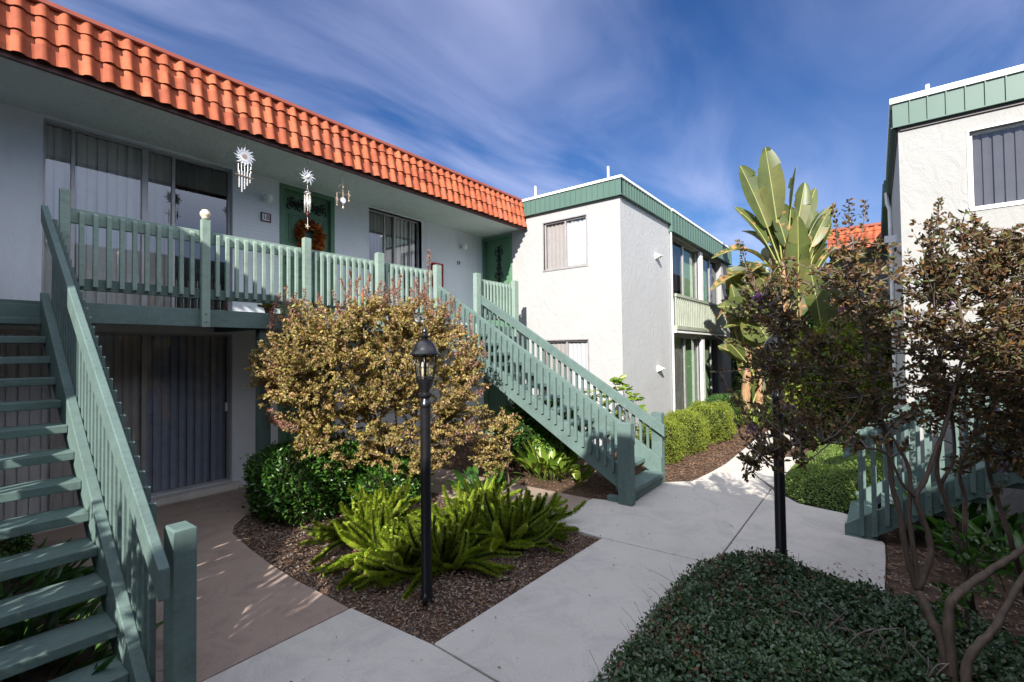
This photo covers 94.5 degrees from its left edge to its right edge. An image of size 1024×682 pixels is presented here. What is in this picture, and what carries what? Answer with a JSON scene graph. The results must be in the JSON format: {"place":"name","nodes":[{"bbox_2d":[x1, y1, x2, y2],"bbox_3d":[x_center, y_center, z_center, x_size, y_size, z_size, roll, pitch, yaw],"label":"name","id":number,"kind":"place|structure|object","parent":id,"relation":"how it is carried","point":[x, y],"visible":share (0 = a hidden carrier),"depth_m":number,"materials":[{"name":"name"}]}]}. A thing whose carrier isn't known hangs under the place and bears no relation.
{"place":"outdoors","nodes":[
{"label":"outdoors","id":0,"kind":"place"},
{"bbox_2d":[0,534,44,555],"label":"hedge","id":1,"kind":"object","parent":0,"point":[22,543],"visible":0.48,"depth_m":4.25,"materials":[{"name":"green plant"}]},
{"bbox_2d":[257,303,281,312],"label":"potted plant","id":2,"kind":"object","parent":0,"point":[267,308],"visible":0.73,"depth_m":5.69,"materials":[{"name":"green plant"}]},
{"bbox_2d":[28,464,589,681],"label":"paving","id":3,"kind":"structure","parent":0,"point":[250,603],"depth_m":3.63,"materials":[{"name":"brown concrete"}]},
{"bbox_2d":[349,269,362,298],"bbox_3d":[-2.476,-0.774,7.744,0.548,1.001,0.084,-1,-1,16],"label":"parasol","id":4,"kind":"object","parent":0,"point":[350,272],"visible":0.19,"depth_m":7.74,"materials":[{"name":"orange fabric"}]},
{"bbox_2d":[467,406,521,486],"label":"crape myrtle bush","id":5,"kind":"object","parent":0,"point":[494,446],"visible":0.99,"depth_m":6.23,"materials":[{"name":"brown plant"}]},
{"bbox_2d":[0,376,1023,681],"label":"ground","id":6,"kind":"structure","parent":0,"point":[942,572],"depth_m":3.95,"materials":[{"name":"soil"}]},
{"bbox_2d":[0,618,44,681],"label":"shade plant","id":7,"kind":"object","parent":6,"relation":"on","point":[13,637],"visible":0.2,"depth_m":2.75,"materials":[{"name":"green plant"}]},
{"bbox_2d":[0,538,94,596],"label":"shade plant","id":8,"kind":"object","parent":6,"relation":"on","point":[69,573],"visible":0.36,"depth_m":3.74,"materials":[{"name":"green plant"}]},
{"bbox_2d":[0,565,100,646],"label":"shade plant","id":9,"kind":"object","parent":6,"relation":"on","point":[69,613],"visible":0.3,"depth_m":3.25,"materials":[{"name":"green plant"}]},
{"bbox_2d":[4,596,162,681],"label":"shade plant","id":10,"kind":"object","parent":6,"relation":"on","point":[52,620],"visible":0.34,"depth_m":2.72,"materials":[{"name":"green plant"}]},
{"bbox_2d":[0,0,526,542],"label":"apartment building","id":11,"kind":"structure","parent":6,"relation":"on","point":[118,152],"depth_m":5.77,"materials":[{"name":"grey paint"}]},
{"bbox_2d":[0,330,232,519],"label":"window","id":12,"kind":"structure","parent":11,"relation":"in","point":[173,389],"depth_m":5.90,"materials":[{"name":"metal"}]},
{"bbox_2d":[41,120,229,310],"bbox_3d":[-4.740,-1.363,6.027,0.725,2.420,2.380,-2,-2,38],"label":"window","id":13,"kind":"structure","parent":11,"relation":"in","point":[106,175],"depth_m":5.74,"materials":[{"name":"glass"}]},
{"bbox_2d":[233,138,255,191],"bbox_3d":[-3.175,-2.096,5.628,0.030,0.670,0.250,-2,-2,38],"label":"wind chime","id":14,"kind":"object","parent":11,"relation":"hanging from","point":[244,156],"visible":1,"depth_m":5.62,"materials":[{"name":"silver metal"}]},
{"bbox_2d":[261,212,270,222],"bbox_3d":[-3.578,-1.797,6.887,0.020,0.130,0.140,-2,-2,38],"label":"house number","id":15,"kind":"object","parent":11,"relation":"attached to","point":[265,217],"visible":1,"depth_m":6.88,"materials":[{"name":"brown wood"}]},
{"bbox_2d":[262,193,272,202],"bbox_3d":[-3.528,-2.063,6.840,0.168,0.136,0.134,-2,-2,38],"label":"wall light","id":16,"kind":"object","parent":11,"relation":"attached to","point":[267,197],"visible":1,"depth_m":6.79,"materials":[{"name":"white glass"}]},
{"bbox_2d":[278,335,334,455],"bbox_3d":[-3.191,0.966,7.363,0.121,2.090,0.920,-2,-2,38],"label":"door","id":17,"kind":"structure","parent":11,"relation":"in","point":[282,435],"depth_m":7.18,"materials":[{"name":"green paint"}]},
{"bbox_2d":[299,159,315,227],"bbox_3d":[-2.697,-1.948,6.249,0.092,0.948,0.216,-3,-3,59],"label":"wind chime","id":18,"kind":"object","parent":11,"relation":"hanging from","point":[307,176],"visible":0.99,"depth_m":6.24,"materials":[{"name":"silver metal"}]},
{"bbox_2d":[280,183,334,316],"bbox_3d":[-3.212,-1.318,7.425,0.121,2.080,0.900,-2,-2,38],"label":"door","id":19,"kind":"structure","parent":11,"relation":"in","point":[322,211],"depth_m":7.37,"materials":[{"name":"green paint"}]},
{"bbox_2d":[293,216,327,250],"bbox_3d":[-3.130,-1.662,7.404,0.174,0.615,0.560,-2,-2,38],"label":"wreath","id":20,"kind":"object","parent":11,"relation":"attached to","point":[319,239],"visible":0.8,"depth_m":7.43,"materials":[{"name":"orange plant"}]},
{"bbox_2d":[335,185,350,209],"bbox_3d":[-2.379,-2.131,6.670,0.028,0.570,0.248,-2,-2,38],"label":"wind chime","id":21,"kind":"object","parent":11,"relation":"hanging from","point":[342,199],"visible":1,"depth_m":6.66,"materials":[{"name":"metal"}]},
{"bbox_2d":[369,209,418,303],"bbox_3d":[-2.428,-1.521,9.001,0.772,2.020,1.710,-2,-2,38],"label":"sliding door","id":22,"kind":"structure","parent":11,"relation":"in","point":[390,235],"depth_m":8.85,"materials":[{"name":"glass"}]},
{"bbox_2d":[368,340,419,415],"bbox_3d":[-2.402,0.639,8.950,0.772,1.700,1.710,-2,-2,38],"label":"window","id":23,"kind":"structure","parent":11,"relation":"in","point":[389,349],"depth_m":8.76,"materials":[{"name":"glass"}]},
{"bbox_2d":[431,262,443,286],"bbox_3d":[-1.499,-1.325,9.514,0.090,0.470,0.260,-2,-2,38],"label":"fire extinguisher cabinet","id":24,"kind":"object","parent":11,"relation":"attached to","point":[433,263],"visible":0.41,"depth_m":9.51,"materials":[{"name":"red metal"}]},
{"bbox_2d":[460,244,467,249],"bbox_3d":[-1.019,-2.007,10.101,0.168,0.136,0.134,-2,-2,38],"label":"wall light","id":25,"kind":"object","parent":11,"relation":"attached to","point":[463,246],"visible":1,"depth_m":10.06,"materials":[{"name":"silver metal"}]},
{"bbox_2d":[484,346,506,433],"bbox_3d":[-0.288,1.023,10.415,0.800,2.050,0.120,-2,-2,38],"label":"door","id":26,"kind":"structure","parent":11,"relation":"in","point":[493,396],"depth_m":10.52,"materials":[{"name":"green paint"}]},
{"bbox_2d":[482,233,511,326],"bbox_3d":[-0.299,-1.276,10.457,0.840,2.070,0.120,-2,-2,38],"label":"door","id":27,"kind":"structure","parent":11,"relation":"in","point":[497,250],"depth_m":10.47,"materials":[{"name":"green paint"}]},
{"bbox_2d":[234,495,598,644],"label":"mulch","id":28,"kind":"object","parent":6,"relation":"on","point":[399,587],"visible":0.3,"depth_m":3.82,"materials":[{"name":"brown wood"}]},
{"bbox_2d":[239,433,379,526],"bbox_3d":[-2.340,1.564,5.591,1.351,0.870,1.505,-2,-2,38],"label":"clipped hedge","id":29,"kind":"object","parent":28,"relation":"on","point":[306,485],"visible":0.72,"depth_m":5.15,"materials":[{"name":"green plant"}]},
{"bbox_2d":[297,486,420,565],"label":"foxtail fern","id":30,"kind":"object","parent":28,"relation":"on","point":[361,512],"visible":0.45,"depth_m":4.54,"materials":[{"name":"green plant"}]},
{"bbox_2d":[309,496,420,590],"bbox_3d":[-1.161,1.677,4.203,1.160,0.505,1.133,0,-1,-17],"label":"foxtail fern","id":31,"kind":"object","parent":28,"relation":"on","point":[359,535],"visible":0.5,"depth_m":4.12,"materials":[{"name":"green plant"}]},
{"bbox_2d":[244,249,491,476],"bbox_3d":[-1.645,0.420,5.726,2.812,3.132,1.563,0,-1,-24],"label":"crape myrtle bush","id":32,"kind":"object","parent":28,"relation":"on","point":[285,367],"visible":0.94,"depth_m":5.48,"materials":[{"name":"brown plant"}]},
{"bbox_2d":[323,475,420,537],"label":"foxtail fern","id":33,"kind":"object","parent":28,"relation":"on","point":[404,494],"visible":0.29,"depth_m":5.09,"materials":[{"name":"green plant"}]},
{"bbox_2d":[346,453,433,504],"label":"clipped hedge","id":34,"kind":"object","parent":28,"relation":"on","point":[374,477],"visible":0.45,"depth_m":5.46,"materials":[{"name":"green plant"}]},
{"bbox_2d":[349,535,452,591],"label":"foxtail fern","id":35,"kind":"object","parent":28,"relation":"on","point":[372,575],"visible":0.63,"depth_m":3.83,"materials":[{"name":"green plant"}]},
{"bbox_2d":[409,326,439,608],"bbox_3d":[-0.639,0.915,3.507,0.228,2.050,0.228,-2,-2,38],"label":"lamp post","id":36,"kind":"object","parent":28,"relation":"on","point":[424,347],"visible":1,"depth_m":3.47,"materials":[{"name":"black metal"}]},
{"bbox_2d":[365,508,521,599],"bbox_3d":[-0.582,1.667,4.054,1.332,0.505,1.147,0,-2,-26],"label":"foxtail fern","id":37,"kind":"object","parent":28,"relation":"on","point":[457,543],"visible":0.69,"depth_m":3.87,"materials":[{"name":"green plant"}]},
{"bbox_2d":[406,481,490,558],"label":"foxtail fern","id":38,"kind":"object","parent":28,"relation":"on","point":[457,504],"visible":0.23,"depth_m":4.64,"materials":[{"name":"green plant"}]},
{"bbox_2d":[443,462,520,496],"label":"shade plant","id":39,"kind":"object","parent":28,"relation":"on","point":[471,474],"visible":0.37,"depth_m":5.96,"materials":[{"name":"green plant"}]},
{"bbox_2d":[440,476,534,524],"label":"foxtail fern","id":40,"kind":"object","parent":28,"relation":"on","point":[487,489],"visible":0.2,"depth_m":5.22,"materials":[{"name":"green plant"}]},
{"bbox_2d":[431,487,577,558],"bbox_3d":[-0.014,1.635,4.468,1.348,0.574,1.075,0,-1,-26],"label":"foxtail fern","id":41,"kind":"object","parent":28,"relation":"on","point":[516,530],"visible":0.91,"depth_m":4.35,"materials":[{"name":"green plant"}]},
{"bbox_2d":[483,487,586,540],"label":"foxtail fern","id":42,"kind":"object","parent":28,"relation":"on","point":[539,503],"visible":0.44,"depth_m":4.77,"materials":[{"name":"green plant"}]},
{"bbox_2d":[397,434,670,499],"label":"mulch","id":43,"kind":"object","parent":6,"relation":"on","point":[588,481],"visible":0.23,"depth_m":6.98,"materials":[{"name":"brown wood"}]},
{"bbox_2d":[509,437,590,481],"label":"cast iron plant","id":44,"kind":"object","parent":43,"relation":"on","point":[532,459],"visible":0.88,"depth_m":6.59,"materials":[{"name":"green plant"}]},
{"bbox_2d":[577,375,650,434],"bbox_3d":[1.641,1.251,7.611,1.337,1.424,0.771,-1,-1,18],"label":"schefflera","id":45,"kind":"object","parent":43,"relation":"on","point":[619,380],"visible":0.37,"depth_m":7.59,"materials":[{"name":"green plant"}]},
{"bbox_2d":[491,399,592,466],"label":"shrub","id":46,"kind":"object","parent":6,"relation":"on","point":[530,427],"visible":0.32,"depth_m":7.26,"materials":[{"name":"green plant"}]},
{"bbox_2d":[408,166,731,445],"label":"apartment building","id":47,"kind":"structure","parent":6,"relation":"on","point":[617,276],"depth_m":9.68,"materials":[{"name":"white paint"}]},
{"bbox_2d":[542,213,587,271],"bbox_3d":[1.269,-1.928,9.682,1.480,1.360,0.772,-2,-2,38],"label":"window","id":48,"kind":"structure","parent":47,"relation":"in","point":[566,242],"depth_m":9.43,"materials":[{"name":"glass"}]},
{"bbox_2d":[544,339,589,390],"bbox_3d":[1.100,0.471,9.369,1.040,1.012,0.126,-2,-2,38],"label":"window","id":49,"kind":"structure","parent":47,"relation":"in","point":[577,350],"depth_m":9.31,"materials":[{"name":"glass"}]},
{"bbox_2d":[672,239,717,339],"bbox_3d":[4.645,-1.315,12.798,0.664,2.520,4.820,-2,-2,38],"label":"window","id":50,"kind":"structure","parent":47,"relation":"in","point":[684,262],"depth_m":12.65,"materials":[{"name":"glass"}]},
{"bbox_2d":[674,337,719,410],"bbox_3d":[4.671,0.834,12.748,0.664,2.220,4.820,-2,-2,38],"label":"window","id":51,"kind":"structure","parent":47,"relation":"in","point":[687,349],"depth_m":12.55,"materials":[{"name":"glass"}]},
{"bbox_2d":[556,466,595,485],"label":"cast iron plant","id":52,"kind":"object","parent":6,"relation":"on","point":[576,474],"visible":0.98,"depth_m":6.30,"materials":[{"name":"green plant"}]},
{"bbox_2d":[636,414,689,464],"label":"box shrub","id":53,"kind":"object","parent":6,"relation":"on","point":[675,442],"visible":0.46,"depth_m":7.62,"materials":[{"name":"green plant"}]},
{"bbox_2d":[684,400,737,443],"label":"box shrub","id":54,"kind":"object","parent":6,"relation":"on","point":[721,422],"visible":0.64,"depth_m":9.29,"materials":[{"name":"green plant"}]},
{"bbox_2d":[665,424,769,481],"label":"mulch","id":55,"kind":"object","parent":6,"relation":"on","point":[694,462],"visible":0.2,"depth_m":7.90,"materials":[{"name":"brown wood"}]},
{"bbox_2d":[664,405,713,455],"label":"box shrub","id":56,"kind":"object","parent":55,"relation":"on","point":[698,433],"visible":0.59,"depth_m":8.35,"materials":[{"name":"green plant"}]},
{"bbox_2d":[728,406,787,428],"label":"strap leaf plant","id":57,"kind":"object","parent":55,"relation":"on","point":[768,412],"visible":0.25,"depth_m":10.57,"materials":[{"name":"green plant"}]},
{"bbox_2d":[710,147,848,400],"bbox_3d":[6.668,-1.428,12.112,4.181,6.929,1.907,0,-2,-33],"label":"bird of paradise","id":58,"kind":"object","parent":55,"relation":"on","point":[802,230],"visible":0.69,"depth_m":11.90,"materials":[{"name":"green plant"}]},
{"bbox_2d":[701,392,755,424],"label":"box shrub","id":59,"kind":"object","parent":6,"relation":"on","point":[715,397],"visible":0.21,"depth_m":11.27,"materials":[{"name":"green plant"}]},
{"bbox_2d":[717,261,795,427],"bbox_3d":[6.197,0.192,11.443,2.323,4.484,1.904,-1,-1,20],"label":"bird of paradise","id":60,"kind":"object","parent":6,"relation":"on","point":[737,330],"visible":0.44,"depth_m":11.18,"materials":[{"name":"green plant"}]},
{"bbox_2d":[730,307,817,397],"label":"background shrub","id":61,"kind":"object","parent":6,"relation":"on","point":[810,323],"visible":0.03,"depth_m":15.97,"materials":[{"name":"green plant"}]},
{"bbox_2d":[729,266,831,388],"bbox_3d":[9.608,-0.760,20.340,9.550,5.722,4.754,-2,-2,38],"label":"background shrub","id":62,"kind":"object","parent":6,"relation":"on","point":[731,337],"depth_m":19.17,"materials":[{"name":"green plant"}]},
{"bbox_2d":[589,544,1023,681],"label":"ground cover","id":63,"kind":"object","parent":6,"relation":"on","point":[730,617],"visible":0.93,"depth_m":2.72,"materials":[{"name":"green plant"}]},
{"bbox_2d":[788,590,956,681],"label":"bare twigs","id":64,"kind":"object","parent":63,"relation":"on","point":[882,646],"visible":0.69,"depth_m":2.64,"materials":[{"name":"brown wood"}]},
{"bbox_2d":[765,442,906,512],"bbox_3d":[4.537,1.703,6.550,1.496,0.496,3.254,-2,-2,38],"label":"ground cover","id":65,"kind":"object","parent":6,"relation":"on","point":[828,480],"visible":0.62,"depth_m":5.73,"materials":[{"name":"green plant"}]},
{"bbox_2d":[783,316,893,432],"bbox_3d":[6.529,0.693,9.553,2.174,2.531,2.340,-2,-2,38],"label":"background shrub","id":66,"kind":"object","parent":6,"relation":"on","point":[849,349],"visible":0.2,"depth_m":9.17,"materials":[{"name":"green plant"}]},
{"bbox_2d":[795,267,892,385],"bbox_3d":[7.621,0.139,10.691,2.491,3.712,1.343,0,-2,-29],"label":"bird of paradise","id":67,"kind":"object","parent":6,"relation":"on","point":[820,306],"visible":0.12,"depth_m":10.53,"materials":[{"name":"green plant"}]},
{"bbox_2d":[805,419,891,444],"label":"strap leaf plant","id":68,"kind":"object","parent":6,"relation":"on","point":[842,438],"visible":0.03,"depth_m":8.27,"materials":[{"name":"green plant"}]},
{"bbox_2d":[813,294,892,412],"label":"background shrub","id":69,"kind":"object","parent":6,"relation":"on","point":[885,332],"visible":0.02,"depth_m":11.06,"materials":[{"name":"green plant"}]},
{"bbox_2d":[828,222,888,302],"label":"apartment building","id":70,"kind":"structure","parent":6,"relation":"on","point":[873,232],"depth_m":12.52,"materials":[{"name":"orange tile"}]},
{"bbox_2d":[818,508,1023,635],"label":"mulch","id":71,"kind":"object","parent":6,"relation":"on","point":[981,606],"visible":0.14,"depth_m":3.70,"materials":[{"name":"brown wood"}]},
{"bbox_2d":[699,198,1023,681],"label":"crape myrtle tree","id":72,"kind":"object","parent":71,"relation":"on","point":[944,634],"visible":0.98,"depth_m":2.69,"materials":[{"name":"brown plant"}]},
{"bbox_2d":[890,482,1023,552],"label":"cast iron plant","id":73,"kind":"object","parent":71,"relation":"on","point":[1015,520],"visible":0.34,"depth_m":4.09,"materials":[{"name":"green plant"}]},
{"bbox_2d":[941,226,1023,597],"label":"crape myrtle tree","id":74,"kind":"object","parent":71,"relation":"on","point":[1006,445],"visible":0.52,"depth_m":2.85,"materials":[{"name":"brown plant"}]},
{"bbox_2d":[843,350,1023,540],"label":"staircase","id":75,"kind":"structure","parent":6,"relation":"on","point":[867,518],"depth_m":4.36,"materials":[{"name":"green paint"}]},
{"bbox_2d":[879,196,1023,619],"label":"crape myrtle tree","id":76,"kind":"object","parent":6,"relation":"on","point":[987,273],"visible":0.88,"depth_m":2.75,"materials":[{"name":"brown plant"}]},
{"bbox_2d":[881,64,1023,514],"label":"apartment building","id":77,"kind":"structure","parent":6,"relation":"on","point":[957,145],"depth_m":5.45,"materials":[{"name":"beige paint"}]},
{"bbox_2d":[966,118,1023,211],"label":"window","id":78,"kind":"structure","parent":77,"relation":"in","point":[995,156],"depth_m":5.31,"materials":[{"name":"grey glass"}]},
{"bbox_2d":[913,497,1023,592],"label":"cast iron plant","id":79,"kind":"object","parent":6,"relation":"on","point":[988,511],"visible":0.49,"depth_m":3.78,"materials":[{"name":"green plant"}]},
{"bbox_2d":[930,512,1013,635],"bbox_3d":[2.599,1.412,2.680,0.416,0.844,0.264,-1,-1,1],"label":"sapling","id":80,"kind":"object","parent":6,"relation":"on","point":[970,537],"visible":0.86,"depth_m":2.70,"materials":[{"name":"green plant"}]},
{"bbox_2d":[290,487,767,681],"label":"fallen leaves","id":81,"kind":"object","parent":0,"point":[574,614],"visible":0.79,"depth_m":3.43,"materials":[{"name":"brown plant"}]},
{"bbox_2d":[48,0,1023,310],"label":"sky","id":82,"kind":"structure","parent":0,"point":[513,97],"materials":[{"name":"blue"}]},
{"bbox_2d":[203,427,885,681],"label":"path","id":83,"kind":"structure","parent":0,"point":[537,630],"depth_m":3.47,"materials":[{"name":"concrete"}]},
{"bbox_2d":[0,205,196,681],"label":"staircase","id":84,"kind":"structure","parent":83,"relation":"on","point":[138,568],"depth_m":2.66,"materials":[{"name":"green paint"}]},
{"bbox_2d":[439,287,664,506],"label":"staircase","id":85,"kind":"structure","parent":83,"relation":"on","point":[629,447],"depth_m":6.49,"materials":[{"name":"green paint"}]},
{"bbox_2d":[763,333,787,558],"bbox_3d":[2.117,0.889,3.759,0.228,2.050,0.228,-2,-2,38],"label":"lamp post","id":86,"kind":"object","parent":83,"relation":"on","point":[780,514],"visible":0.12,"depth_m":3.72,"materials":[{"name":"black metal"}]},
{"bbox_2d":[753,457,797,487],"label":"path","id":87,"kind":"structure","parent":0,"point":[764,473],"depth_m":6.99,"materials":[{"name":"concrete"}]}
]}

